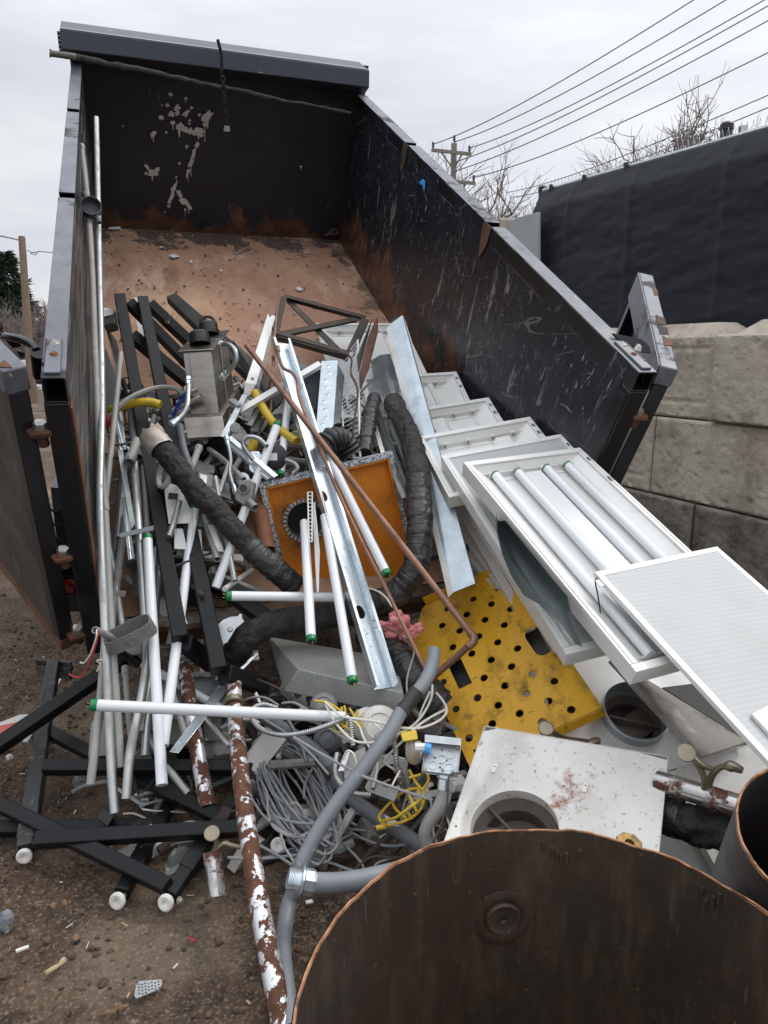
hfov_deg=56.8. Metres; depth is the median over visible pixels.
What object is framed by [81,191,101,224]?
conduit box
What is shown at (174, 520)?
conduit
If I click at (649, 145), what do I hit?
power line
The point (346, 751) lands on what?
wire
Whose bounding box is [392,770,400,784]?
wire
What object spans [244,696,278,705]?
wire
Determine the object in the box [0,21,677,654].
dump trailer
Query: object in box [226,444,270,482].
angle bar
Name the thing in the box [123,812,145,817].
wire
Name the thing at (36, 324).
bare tree
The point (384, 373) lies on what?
metal trough
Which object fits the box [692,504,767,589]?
concrete block
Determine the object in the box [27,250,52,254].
power line
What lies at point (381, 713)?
dome plate
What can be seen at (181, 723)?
conduit
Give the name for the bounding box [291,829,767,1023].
rusty drum
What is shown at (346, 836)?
wire
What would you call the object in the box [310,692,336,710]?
dome plate
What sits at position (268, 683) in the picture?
wire
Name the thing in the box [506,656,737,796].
ceiling diffuser
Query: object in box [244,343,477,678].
copper pipe
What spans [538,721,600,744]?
hook post
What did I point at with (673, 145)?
power line
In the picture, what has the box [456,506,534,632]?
fixture edge
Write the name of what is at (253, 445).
yellow hose
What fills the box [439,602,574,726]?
rubber mat
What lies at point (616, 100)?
power line
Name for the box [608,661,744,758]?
dirty strip
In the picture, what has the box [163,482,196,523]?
scrap panel
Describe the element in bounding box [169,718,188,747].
junction box
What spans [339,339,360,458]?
wire grille
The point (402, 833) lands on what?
liquid tight conduit
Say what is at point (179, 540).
scrap panel
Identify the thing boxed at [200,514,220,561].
conduit
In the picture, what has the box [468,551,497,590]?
fixture edge
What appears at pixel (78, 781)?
plastic bag
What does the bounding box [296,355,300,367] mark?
angle bar
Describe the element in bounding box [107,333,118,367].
scrap panel
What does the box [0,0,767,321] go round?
sky
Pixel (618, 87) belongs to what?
power line
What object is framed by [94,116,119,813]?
conduit
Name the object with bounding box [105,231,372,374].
debris
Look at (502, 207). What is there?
bare tree
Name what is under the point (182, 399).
valve
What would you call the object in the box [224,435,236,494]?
braided hose
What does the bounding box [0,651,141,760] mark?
table trestle
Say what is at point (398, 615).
copper pipe
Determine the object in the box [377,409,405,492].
metal strip
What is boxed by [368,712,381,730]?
wire
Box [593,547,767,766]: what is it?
light diffuser
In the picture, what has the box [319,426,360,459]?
flexible conduit
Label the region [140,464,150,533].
conduit
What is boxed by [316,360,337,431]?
dimpled panel
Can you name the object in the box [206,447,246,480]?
conduit
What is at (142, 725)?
conduit
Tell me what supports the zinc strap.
on the conduit at (132, 742)
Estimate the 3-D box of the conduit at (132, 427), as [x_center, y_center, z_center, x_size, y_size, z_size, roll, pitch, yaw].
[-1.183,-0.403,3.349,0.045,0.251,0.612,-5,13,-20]
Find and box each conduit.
[81,143,124,767]
[86,647,102,784]
[92,626,116,641]
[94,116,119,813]
[106,351,123,499]
[110,531,124,623]
[112,472,121,560]
[113,515,125,624]
[115,441,130,446]
[115,447,128,537]
[116,412,127,453]
[121,460,149,798]
[121,665,136,757]
[124,437,140,466]
[127,408,142,461]
[130,462,142,533]
[132,414,156,506]
[139,676,150,732]
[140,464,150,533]
[140,547,157,757]
[150,734,191,794]
[156,561,161,621]
[165,628,171,646]
[165,682,186,734]
[166,500,182,538]
[176,423,195,471]
[191,444,202,467]
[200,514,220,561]
[204,716,228,747]
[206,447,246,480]
[207,461,228,524]
[207,520,223,555]
[212,475,237,581]
[220,718,260,729]
[228,445,247,477]
[241,434,268,460]
[250,702,355,745]
[257,719,420,851]
[276,646,440,1023]
[284,458,299,474]
[285,861,394,896]
[286,720,308,762]
[307,721,349,742]
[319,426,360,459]
[332,752,370,797]
[372,732,401,777]
[418,768,456,847]
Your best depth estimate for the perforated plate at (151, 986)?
1.82 m
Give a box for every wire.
[68,630,97,678]
[80,629,97,663]
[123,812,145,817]
[227,853,295,859]
[237,838,291,866]
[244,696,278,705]
[257,679,281,690]
[262,719,329,774]
[282,701,308,709]
[293,736,432,800]
[312,841,364,870]
[317,833,351,850]
[324,692,447,729]
[325,704,373,743]
[333,726,354,738]
[341,750,357,764]
[347,825,375,831]
[349,831,404,847]
[352,720,369,747]
[354,821,445,869]
[368,587,391,606]
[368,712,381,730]
[372,761,378,787]
[374,858,390,865]
[381,626,412,649]
[383,709,445,770]
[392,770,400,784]
[395,684,433,736]
[406,650,414,692]
[419,691,430,716]
[424,794,437,842]
[432,772,459,841]
[436,715,446,735]
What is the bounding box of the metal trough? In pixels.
[370,354,407,465]
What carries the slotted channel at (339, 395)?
on the dimpled panel at (326, 398)
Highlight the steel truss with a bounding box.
[271,294,368,361]
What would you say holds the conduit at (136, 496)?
attached to the conduit at (132, 742)
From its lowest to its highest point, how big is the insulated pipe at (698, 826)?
0.146 m
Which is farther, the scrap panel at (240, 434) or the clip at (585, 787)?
the scrap panel at (240, 434)
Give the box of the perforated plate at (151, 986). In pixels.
[134,979,161,998]
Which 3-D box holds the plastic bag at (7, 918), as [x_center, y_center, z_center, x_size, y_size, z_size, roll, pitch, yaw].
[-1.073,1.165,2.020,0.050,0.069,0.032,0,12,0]
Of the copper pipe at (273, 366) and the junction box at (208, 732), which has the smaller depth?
the junction box at (208, 732)
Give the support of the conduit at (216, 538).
on the scrap rubble
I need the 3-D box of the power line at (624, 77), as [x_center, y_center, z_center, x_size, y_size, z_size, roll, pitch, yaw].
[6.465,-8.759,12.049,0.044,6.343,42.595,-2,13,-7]
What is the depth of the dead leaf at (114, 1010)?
1.76 m
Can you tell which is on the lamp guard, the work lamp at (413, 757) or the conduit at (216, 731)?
the work lamp at (413, 757)
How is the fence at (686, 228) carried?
on the ground
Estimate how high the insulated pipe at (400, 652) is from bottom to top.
0.255 m
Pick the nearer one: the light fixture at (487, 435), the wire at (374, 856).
the wire at (374, 856)
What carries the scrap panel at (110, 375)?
on the conduit at (119, 433)
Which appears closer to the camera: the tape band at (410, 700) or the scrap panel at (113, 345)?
the tape band at (410, 700)
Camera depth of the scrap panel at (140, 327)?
4.24 m
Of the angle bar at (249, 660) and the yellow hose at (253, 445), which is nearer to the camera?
the angle bar at (249, 660)
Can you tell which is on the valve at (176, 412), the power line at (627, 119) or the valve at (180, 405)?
the valve at (180, 405)
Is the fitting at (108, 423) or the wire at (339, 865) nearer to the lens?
the wire at (339, 865)
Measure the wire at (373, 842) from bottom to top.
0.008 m
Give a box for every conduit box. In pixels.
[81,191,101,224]
[124,737,127,751]
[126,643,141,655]
[203,734,215,758]
[213,731,229,758]
[230,423,240,433]
[235,472,249,485]
[248,451,260,462]
[249,465,254,473]
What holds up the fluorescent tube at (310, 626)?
attached to the steel stud
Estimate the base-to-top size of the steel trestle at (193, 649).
1.600 m
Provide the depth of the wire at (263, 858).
2.18 m
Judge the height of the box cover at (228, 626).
0.100 m
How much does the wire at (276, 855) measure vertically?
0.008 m
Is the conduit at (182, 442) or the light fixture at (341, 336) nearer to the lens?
the conduit at (182, 442)
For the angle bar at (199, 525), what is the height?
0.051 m
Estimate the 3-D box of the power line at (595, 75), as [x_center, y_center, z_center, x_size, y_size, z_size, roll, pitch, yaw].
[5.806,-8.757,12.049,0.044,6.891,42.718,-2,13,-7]
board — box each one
[0,714,27,725]
[0,722,15,732]
[259,451,406,577]
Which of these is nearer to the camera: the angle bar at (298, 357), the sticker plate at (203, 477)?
the sticker plate at (203, 477)
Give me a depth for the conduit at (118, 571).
2.86 m
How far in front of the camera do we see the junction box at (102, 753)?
2.54 m
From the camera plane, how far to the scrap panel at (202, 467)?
3.22 m
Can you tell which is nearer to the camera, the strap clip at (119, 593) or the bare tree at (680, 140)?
the strap clip at (119, 593)
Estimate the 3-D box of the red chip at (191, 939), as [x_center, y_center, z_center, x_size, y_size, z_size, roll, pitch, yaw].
[-0.537,1.193,1.982,0.023,0.006,0.010,10,16,37]
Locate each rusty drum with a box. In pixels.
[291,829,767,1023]
[710,768,767,910]
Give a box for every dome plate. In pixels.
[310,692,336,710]
[313,726,341,754]
[354,707,368,740]
[358,705,399,745]
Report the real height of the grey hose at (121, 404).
0.170 m
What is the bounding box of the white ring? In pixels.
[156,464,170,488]
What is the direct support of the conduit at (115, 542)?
attached to the dump trailer
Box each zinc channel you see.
[117,449,134,528]
[118,411,125,449]
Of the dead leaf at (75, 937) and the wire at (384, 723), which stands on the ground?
the dead leaf at (75, 937)
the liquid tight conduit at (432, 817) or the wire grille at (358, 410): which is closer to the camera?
the liquid tight conduit at (432, 817)
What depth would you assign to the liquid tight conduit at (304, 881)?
1.92 m
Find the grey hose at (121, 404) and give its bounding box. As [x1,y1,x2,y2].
[109,385,183,418]
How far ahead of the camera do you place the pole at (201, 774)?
2.48 m
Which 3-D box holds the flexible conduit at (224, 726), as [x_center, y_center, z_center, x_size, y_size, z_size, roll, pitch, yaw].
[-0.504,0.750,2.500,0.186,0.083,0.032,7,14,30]
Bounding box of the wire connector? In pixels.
[415,743,430,754]
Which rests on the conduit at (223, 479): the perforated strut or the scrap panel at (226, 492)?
the scrap panel at (226, 492)
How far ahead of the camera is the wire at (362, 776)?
2.13 m
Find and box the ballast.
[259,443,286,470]
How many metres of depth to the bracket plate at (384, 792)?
2.24 m
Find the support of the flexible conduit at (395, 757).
attached to the bracket plate at (384, 792)
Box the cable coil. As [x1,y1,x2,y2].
[251,726,345,865]
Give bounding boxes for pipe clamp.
[223,694,243,705]
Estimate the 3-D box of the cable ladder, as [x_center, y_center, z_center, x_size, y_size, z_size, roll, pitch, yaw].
[-0.305,0.018,2.920,0.025,0.168,0.207,-1,13,-4]
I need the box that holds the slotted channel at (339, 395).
[333,364,343,424]
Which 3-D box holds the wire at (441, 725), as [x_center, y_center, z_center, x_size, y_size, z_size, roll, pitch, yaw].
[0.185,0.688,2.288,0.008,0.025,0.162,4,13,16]
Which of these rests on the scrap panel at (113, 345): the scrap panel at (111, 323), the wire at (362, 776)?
the scrap panel at (111, 323)
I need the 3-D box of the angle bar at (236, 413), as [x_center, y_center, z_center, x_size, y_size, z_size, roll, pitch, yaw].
[-0.684,-0.436,3.257,0.024,0.191,0.358,1,13,6]
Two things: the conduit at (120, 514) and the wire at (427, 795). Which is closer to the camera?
the wire at (427, 795)
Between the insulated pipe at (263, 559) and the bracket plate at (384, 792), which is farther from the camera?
the insulated pipe at (263, 559)
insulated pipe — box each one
[152,440,302,591]
[199,436,269,489]
[223,393,433,666]
[355,627,451,719]
[356,392,380,456]
[662,795,731,850]
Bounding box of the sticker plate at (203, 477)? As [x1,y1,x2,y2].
[200,474,206,483]
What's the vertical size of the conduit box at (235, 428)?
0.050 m
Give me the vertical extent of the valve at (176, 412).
0.059 m
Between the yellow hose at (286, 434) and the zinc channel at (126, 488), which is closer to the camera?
the zinc channel at (126, 488)
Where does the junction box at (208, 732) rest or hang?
on the conduit box at (209, 750)
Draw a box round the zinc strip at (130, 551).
[121,497,134,559]
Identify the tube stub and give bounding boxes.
[253,650,258,660]
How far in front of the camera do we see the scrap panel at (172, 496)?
2.96 m
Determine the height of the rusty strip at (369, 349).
0.402 m
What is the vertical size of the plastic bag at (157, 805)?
0.095 m
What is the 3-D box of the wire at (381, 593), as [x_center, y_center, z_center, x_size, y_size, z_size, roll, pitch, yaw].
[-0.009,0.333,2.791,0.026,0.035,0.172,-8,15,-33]
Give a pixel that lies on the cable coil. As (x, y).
(294, 819)
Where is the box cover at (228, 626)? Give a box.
[218,614,243,644]
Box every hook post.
[203,825,239,898]
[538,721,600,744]
[653,744,743,815]
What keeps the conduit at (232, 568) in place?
attached to the insulated pipe at (263, 559)
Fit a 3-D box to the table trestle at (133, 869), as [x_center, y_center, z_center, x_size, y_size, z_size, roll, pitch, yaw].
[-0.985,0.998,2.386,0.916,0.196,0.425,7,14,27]
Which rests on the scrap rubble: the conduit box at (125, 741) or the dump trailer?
the conduit box at (125, 741)
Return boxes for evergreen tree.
[0,250,43,359]
[1,277,24,356]
[5,289,44,356]
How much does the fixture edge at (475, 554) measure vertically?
0.338 m
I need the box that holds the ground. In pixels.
[0,387,746,1023]
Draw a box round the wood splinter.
[45,957,66,975]
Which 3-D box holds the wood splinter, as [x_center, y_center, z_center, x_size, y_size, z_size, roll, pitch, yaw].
[-0.874,1.211,1.892,0.018,0.016,0.058,8,15,31]
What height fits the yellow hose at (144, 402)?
0.082 m
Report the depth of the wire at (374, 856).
2.21 m
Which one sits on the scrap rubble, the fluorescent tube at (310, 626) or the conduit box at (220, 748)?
the conduit box at (220, 748)
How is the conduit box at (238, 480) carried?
attached to the angle bar at (265, 476)
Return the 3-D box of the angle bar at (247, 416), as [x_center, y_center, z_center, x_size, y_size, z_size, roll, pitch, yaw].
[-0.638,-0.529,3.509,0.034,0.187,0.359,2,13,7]
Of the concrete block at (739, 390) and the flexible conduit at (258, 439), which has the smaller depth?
the flexible conduit at (258, 439)
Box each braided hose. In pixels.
[168,376,192,426]
[217,341,238,380]
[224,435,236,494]
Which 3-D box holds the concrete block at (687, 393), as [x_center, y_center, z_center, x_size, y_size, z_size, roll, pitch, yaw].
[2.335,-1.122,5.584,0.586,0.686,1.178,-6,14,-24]
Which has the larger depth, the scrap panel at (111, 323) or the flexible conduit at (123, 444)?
the scrap panel at (111, 323)
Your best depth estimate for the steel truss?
4.25 m
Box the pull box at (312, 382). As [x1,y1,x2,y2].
[285,370,320,412]
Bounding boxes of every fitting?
[106,413,110,428]
[616,832,641,846]
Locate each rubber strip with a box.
[357,320,371,372]
[662,684,745,746]
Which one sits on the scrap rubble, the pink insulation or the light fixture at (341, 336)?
the light fixture at (341, 336)
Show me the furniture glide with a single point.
(276, 846)
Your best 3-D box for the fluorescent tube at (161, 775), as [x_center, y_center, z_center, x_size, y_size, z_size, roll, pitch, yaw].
[-0.838,0.494,2.585,0.040,0.693,0.752,-4,13,-18]
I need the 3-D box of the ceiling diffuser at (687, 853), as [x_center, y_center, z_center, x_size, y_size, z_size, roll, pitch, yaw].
[1.137,1.174,2.190,0.534,0.364,0.430,-3,13,-15]
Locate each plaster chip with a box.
[16,945,28,952]
[305,899,312,904]
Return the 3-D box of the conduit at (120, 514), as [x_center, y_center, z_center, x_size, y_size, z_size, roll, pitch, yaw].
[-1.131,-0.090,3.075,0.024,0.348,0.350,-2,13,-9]
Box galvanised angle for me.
[386,316,476,596]
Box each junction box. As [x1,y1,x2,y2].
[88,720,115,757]
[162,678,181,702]
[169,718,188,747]
[193,676,218,703]
[204,717,228,742]
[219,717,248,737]
[422,735,460,777]
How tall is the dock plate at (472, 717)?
0.618 m
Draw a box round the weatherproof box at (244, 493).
[235,479,258,511]
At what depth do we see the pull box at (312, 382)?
3.78 m
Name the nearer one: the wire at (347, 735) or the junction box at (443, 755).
the junction box at (443, 755)
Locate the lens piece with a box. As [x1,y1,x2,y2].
[750,705,767,735]
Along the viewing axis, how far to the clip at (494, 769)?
2.18 m
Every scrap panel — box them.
[104,308,115,316]
[104,312,118,332]
[105,349,115,421]
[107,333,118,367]
[134,297,143,335]
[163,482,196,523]
[168,493,177,499]
[174,528,201,548]
[196,461,214,472]
[198,472,212,488]
[212,478,230,499]
[231,426,249,444]
[313,502,319,592]
[404,319,420,370]
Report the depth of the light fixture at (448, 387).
4.17 m
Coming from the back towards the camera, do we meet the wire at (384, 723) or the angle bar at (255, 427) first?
the angle bar at (255, 427)
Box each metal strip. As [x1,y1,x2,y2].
[363,390,384,452]
[375,434,405,503]
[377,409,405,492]
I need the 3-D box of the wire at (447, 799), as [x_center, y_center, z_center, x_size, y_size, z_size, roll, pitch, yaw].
[0.181,0.863,2.080,0.021,0.180,0.119,10,16,39]
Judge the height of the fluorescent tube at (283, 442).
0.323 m
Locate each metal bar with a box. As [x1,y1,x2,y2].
[167,293,246,380]
[229,341,283,412]
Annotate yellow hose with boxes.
[108,398,161,412]
[247,439,258,450]
[251,389,299,445]
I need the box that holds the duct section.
[269,638,403,709]
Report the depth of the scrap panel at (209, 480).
3.10 m
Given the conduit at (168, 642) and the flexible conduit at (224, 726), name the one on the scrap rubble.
the conduit at (168, 642)
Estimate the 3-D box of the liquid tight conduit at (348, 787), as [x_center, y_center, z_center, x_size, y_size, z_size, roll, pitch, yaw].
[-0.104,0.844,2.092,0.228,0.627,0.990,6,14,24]
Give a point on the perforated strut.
(218, 693)
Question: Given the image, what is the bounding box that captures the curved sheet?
[496,512,581,646]
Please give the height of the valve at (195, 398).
0.057 m
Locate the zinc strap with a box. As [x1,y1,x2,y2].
[118,526,153,537]
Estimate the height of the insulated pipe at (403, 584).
1.021 m
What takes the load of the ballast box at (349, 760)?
attached to the bracket plate at (384, 792)
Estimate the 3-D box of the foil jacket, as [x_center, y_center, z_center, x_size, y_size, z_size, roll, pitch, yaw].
[-0.959,-0.302,2.989,0.139,0.150,0.110,10,16,38]
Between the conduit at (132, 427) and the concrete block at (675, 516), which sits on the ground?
the concrete block at (675, 516)
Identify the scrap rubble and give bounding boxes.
[98,365,558,874]
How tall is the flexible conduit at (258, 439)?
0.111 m
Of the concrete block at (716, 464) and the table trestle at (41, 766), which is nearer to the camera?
the table trestle at (41, 766)
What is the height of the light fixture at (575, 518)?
0.557 m
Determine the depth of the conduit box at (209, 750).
2.61 m
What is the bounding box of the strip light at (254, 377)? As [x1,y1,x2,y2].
[244,314,274,395]
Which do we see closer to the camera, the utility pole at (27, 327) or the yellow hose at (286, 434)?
the yellow hose at (286, 434)
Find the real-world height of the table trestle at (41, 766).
0.308 m
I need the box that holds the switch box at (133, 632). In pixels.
[102,614,156,654]
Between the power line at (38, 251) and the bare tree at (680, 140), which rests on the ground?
the bare tree at (680, 140)
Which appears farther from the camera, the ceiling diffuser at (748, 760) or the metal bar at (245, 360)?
the metal bar at (245, 360)
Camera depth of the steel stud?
2.93 m
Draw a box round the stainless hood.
[178,315,240,437]
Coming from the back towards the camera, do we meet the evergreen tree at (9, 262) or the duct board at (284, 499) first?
the evergreen tree at (9, 262)
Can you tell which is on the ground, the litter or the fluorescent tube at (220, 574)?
the litter
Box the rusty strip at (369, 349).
[359,316,377,388]
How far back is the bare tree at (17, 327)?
37.24 m
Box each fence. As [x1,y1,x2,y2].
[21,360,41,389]
[533,115,767,327]
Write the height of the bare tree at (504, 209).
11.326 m
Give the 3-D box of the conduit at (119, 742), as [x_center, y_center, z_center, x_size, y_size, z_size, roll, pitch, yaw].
[-1.304,-0.620,3.232,0.046,2.552,2.438,-5,13,-20]
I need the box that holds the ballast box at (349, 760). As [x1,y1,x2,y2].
[338,747,365,780]
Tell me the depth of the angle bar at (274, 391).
3.45 m
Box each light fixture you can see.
[316,323,441,426]
[362,372,480,452]
[386,397,502,469]
[421,417,545,507]
[441,434,605,665]
[462,448,691,684]
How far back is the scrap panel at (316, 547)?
2.86 m
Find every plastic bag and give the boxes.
[0,909,14,933]
[72,776,85,787]
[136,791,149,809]
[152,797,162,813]
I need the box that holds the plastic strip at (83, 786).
[71,779,106,793]
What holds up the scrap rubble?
in the dump trailer
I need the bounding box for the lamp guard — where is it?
[376,769,429,830]
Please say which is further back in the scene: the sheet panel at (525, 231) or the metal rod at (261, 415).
the sheet panel at (525, 231)
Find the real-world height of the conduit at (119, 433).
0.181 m
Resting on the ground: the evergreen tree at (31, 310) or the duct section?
the evergreen tree at (31, 310)
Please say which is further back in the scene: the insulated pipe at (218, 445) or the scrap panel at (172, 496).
the insulated pipe at (218, 445)
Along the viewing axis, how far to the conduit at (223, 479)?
3.05 m
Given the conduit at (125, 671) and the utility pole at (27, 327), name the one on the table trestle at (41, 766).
the conduit at (125, 671)
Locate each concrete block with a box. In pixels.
[620,415,665,491]
[621,485,703,550]
[651,416,767,518]
[655,322,745,419]
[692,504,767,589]
[708,319,767,426]
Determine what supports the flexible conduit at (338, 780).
attached to the ballast box at (349, 760)
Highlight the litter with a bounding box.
[0,656,377,1020]
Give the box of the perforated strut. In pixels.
[170,686,226,752]
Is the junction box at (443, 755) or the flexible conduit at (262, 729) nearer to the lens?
the junction box at (443, 755)
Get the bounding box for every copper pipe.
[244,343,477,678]
[261,293,280,418]
[275,345,424,668]
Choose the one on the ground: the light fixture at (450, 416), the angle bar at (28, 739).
the angle bar at (28, 739)
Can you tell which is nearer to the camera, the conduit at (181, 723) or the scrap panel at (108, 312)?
the conduit at (181, 723)
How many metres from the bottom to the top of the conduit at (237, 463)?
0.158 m
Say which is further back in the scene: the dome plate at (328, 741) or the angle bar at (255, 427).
the angle bar at (255, 427)
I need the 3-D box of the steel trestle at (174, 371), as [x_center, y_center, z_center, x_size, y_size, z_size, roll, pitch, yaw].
[-0.963,-0.257,3.434,0.366,1.247,1.542,-6,14,-26]
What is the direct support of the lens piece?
on the light diffuser at (699, 618)
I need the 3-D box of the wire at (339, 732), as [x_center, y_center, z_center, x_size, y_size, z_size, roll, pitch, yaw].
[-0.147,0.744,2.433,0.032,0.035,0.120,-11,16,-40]
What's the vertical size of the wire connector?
0.036 m
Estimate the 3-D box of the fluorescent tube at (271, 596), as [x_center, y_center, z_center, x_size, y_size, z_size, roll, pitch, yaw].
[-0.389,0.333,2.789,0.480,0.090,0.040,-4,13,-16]
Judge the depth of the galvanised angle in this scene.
3.21 m
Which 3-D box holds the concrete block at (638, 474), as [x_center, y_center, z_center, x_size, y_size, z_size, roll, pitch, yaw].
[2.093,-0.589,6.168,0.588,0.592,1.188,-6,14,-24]
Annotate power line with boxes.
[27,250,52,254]
[434,0,693,143]
[453,20,767,171]
[455,0,725,141]
[456,5,767,161]
[471,0,764,147]
[475,52,767,177]
[506,95,767,192]
[511,107,767,197]
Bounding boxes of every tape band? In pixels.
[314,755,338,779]
[397,686,422,716]
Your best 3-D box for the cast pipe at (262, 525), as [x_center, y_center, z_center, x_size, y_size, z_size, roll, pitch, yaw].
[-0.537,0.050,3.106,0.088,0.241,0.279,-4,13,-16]
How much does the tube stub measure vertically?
0.023 m
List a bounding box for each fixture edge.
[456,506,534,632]
[459,520,499,590]
[461,505,555,653]
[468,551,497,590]
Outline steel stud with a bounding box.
[272,337,397,689]
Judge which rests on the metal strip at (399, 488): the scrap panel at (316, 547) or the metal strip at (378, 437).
the metal strip at (378, 437)
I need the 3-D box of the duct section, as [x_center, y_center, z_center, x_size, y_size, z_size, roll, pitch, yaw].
[-0.207,0.643,2.809,0.664,0.131,0.295,3,13,15]
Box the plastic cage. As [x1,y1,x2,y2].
[314,699,362,730]
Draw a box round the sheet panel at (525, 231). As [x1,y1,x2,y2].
[508,212,540,260]
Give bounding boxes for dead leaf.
[72,934,81,940]
[105,1007,116,1013]
[115,1002,128,1009]
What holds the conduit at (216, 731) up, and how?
attached to the pole at (201, 774)
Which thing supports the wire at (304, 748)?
on the liquid tight conduit at (402, 833)
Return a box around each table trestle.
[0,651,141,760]
[0,724,233,909]
[16,658,238,911]
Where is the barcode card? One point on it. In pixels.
(143, 801)
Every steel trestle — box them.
[114,293,209,671]
[133,330,269,618]
[137,296,269,693]
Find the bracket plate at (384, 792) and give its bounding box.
[365,754,407,800]
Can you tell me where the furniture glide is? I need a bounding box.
[270,820,286,852]
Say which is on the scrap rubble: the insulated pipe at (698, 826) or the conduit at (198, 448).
the conduit at (198, 448)
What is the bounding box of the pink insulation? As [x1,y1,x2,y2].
[379,610,423,643]
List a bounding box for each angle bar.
[23,678,62,745]
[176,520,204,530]
[177,549,243,563]
[221,394,247,436]
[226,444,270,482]
[229,398,242,408]
[230,436,277,480]
[241,361,321,415]
[241,388,261,425]
[241,653,257,668]
[245,407,260,431]
[250,414,264,434]
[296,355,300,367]
[298,362,320,370]
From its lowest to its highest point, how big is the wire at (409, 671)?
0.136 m
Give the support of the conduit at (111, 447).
attached to the dump trailer
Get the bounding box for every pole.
[0,235,38,402]
[178,654,215,806]
[226,680,286,1023]
[431,135,475,184]
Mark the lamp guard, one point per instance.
(391, 821)
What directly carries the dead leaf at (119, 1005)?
on the ground
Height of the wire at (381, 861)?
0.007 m
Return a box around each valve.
[168,408,182,419]
[171,401,184,410]
[176,393,193,402]
[181,387,198,396]
[184,395,201,404]
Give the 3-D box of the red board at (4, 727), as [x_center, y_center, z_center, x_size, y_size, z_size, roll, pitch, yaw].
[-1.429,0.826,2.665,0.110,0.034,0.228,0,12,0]
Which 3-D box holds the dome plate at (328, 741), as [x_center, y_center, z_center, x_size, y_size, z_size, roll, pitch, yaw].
[-0.200,0.803,2.502,0.100,0.090,0.077,0,12,0]
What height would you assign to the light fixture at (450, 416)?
0.392 m
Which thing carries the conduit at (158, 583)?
attached to the steel trestle at (193, 649)
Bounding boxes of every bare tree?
[0,298,47,359]
[13,309,46,344]
[352,138,545,268]
[436,140,549,217]
[491,191,528,218]
[573,63,767,175]
[660,111,718,153]
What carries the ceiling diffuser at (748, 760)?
on the ground
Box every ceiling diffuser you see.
[444,726,667,851]
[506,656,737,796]
[660,835,710,875]
[667,745,767,870]
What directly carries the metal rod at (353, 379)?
on the insulated pipe at (366, 436)
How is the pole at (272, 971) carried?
on the ground
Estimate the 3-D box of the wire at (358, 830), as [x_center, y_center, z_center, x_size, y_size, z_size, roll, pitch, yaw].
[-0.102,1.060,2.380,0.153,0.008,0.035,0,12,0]
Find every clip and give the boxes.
[113,590,125,596]
[491,764,497,773]
[582,783,588,793]
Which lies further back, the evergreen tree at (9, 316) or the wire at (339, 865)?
the evergreen tree at (9, 316)
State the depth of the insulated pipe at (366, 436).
3.44 m
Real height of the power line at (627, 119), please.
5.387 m
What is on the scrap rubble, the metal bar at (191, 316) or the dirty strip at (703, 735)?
the metal bar at (191, 316)
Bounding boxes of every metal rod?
[257,380,270,435]
[277,335,359,442]
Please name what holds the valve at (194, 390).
on the valve at (182, 399)
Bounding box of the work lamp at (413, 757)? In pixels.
[400,730,422,764]
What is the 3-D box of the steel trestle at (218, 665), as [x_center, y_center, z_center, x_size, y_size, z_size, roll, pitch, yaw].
[-0.918,-0.255,3.395,0.328,1.626,2.093,-5,13,-20]
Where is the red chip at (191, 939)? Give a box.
[188,936,194,942]
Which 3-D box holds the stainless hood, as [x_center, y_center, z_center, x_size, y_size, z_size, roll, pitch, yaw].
[-0.842,-0.673,3.451,0.266,0.570,0.516,0,12,0]
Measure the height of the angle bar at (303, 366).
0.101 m
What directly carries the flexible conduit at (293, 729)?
attached to the liquid tight conduit at (402, 833)
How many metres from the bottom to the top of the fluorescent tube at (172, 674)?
0.683 m
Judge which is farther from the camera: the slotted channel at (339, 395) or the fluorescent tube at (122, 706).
the slotted channel at (339, 395)
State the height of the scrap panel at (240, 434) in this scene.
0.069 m
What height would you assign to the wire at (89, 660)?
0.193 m
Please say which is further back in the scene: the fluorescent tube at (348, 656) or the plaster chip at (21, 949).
the fluorescent tube at (348, 656)
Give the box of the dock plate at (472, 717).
[414,565,605,766]
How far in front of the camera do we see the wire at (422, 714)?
2.33 m
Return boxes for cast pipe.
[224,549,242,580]
[250,492,275,551]
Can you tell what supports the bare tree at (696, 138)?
on the ground
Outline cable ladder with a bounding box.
[307,492,312,541]
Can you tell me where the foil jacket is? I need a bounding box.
[139,423,173,457]
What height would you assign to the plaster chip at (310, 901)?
0.006 m
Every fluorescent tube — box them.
[87,699,344,722]
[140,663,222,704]
[142,532,167,786]
[163,504,198,747]
[211,420,281,589]
[222,591,344,601]
[276,400,290,478]
[300,519,316,644]
[320,513,357,685]
[326,453,391,578]
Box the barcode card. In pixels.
[141,798,148,803]
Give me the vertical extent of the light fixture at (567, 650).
0.635 m
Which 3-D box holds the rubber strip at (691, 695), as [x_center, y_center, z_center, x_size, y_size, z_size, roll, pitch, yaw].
[1.196,0.731,2.595,0.148,0.114,0.344,-9,16,-36]
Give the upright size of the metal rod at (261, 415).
0.286 m
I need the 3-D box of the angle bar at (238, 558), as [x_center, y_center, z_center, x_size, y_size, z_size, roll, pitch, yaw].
[-0.729,0.189,2.977,0.276,0.080,0.022,-2,13,-9]
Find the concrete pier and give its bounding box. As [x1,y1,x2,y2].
[498,218,514,229]

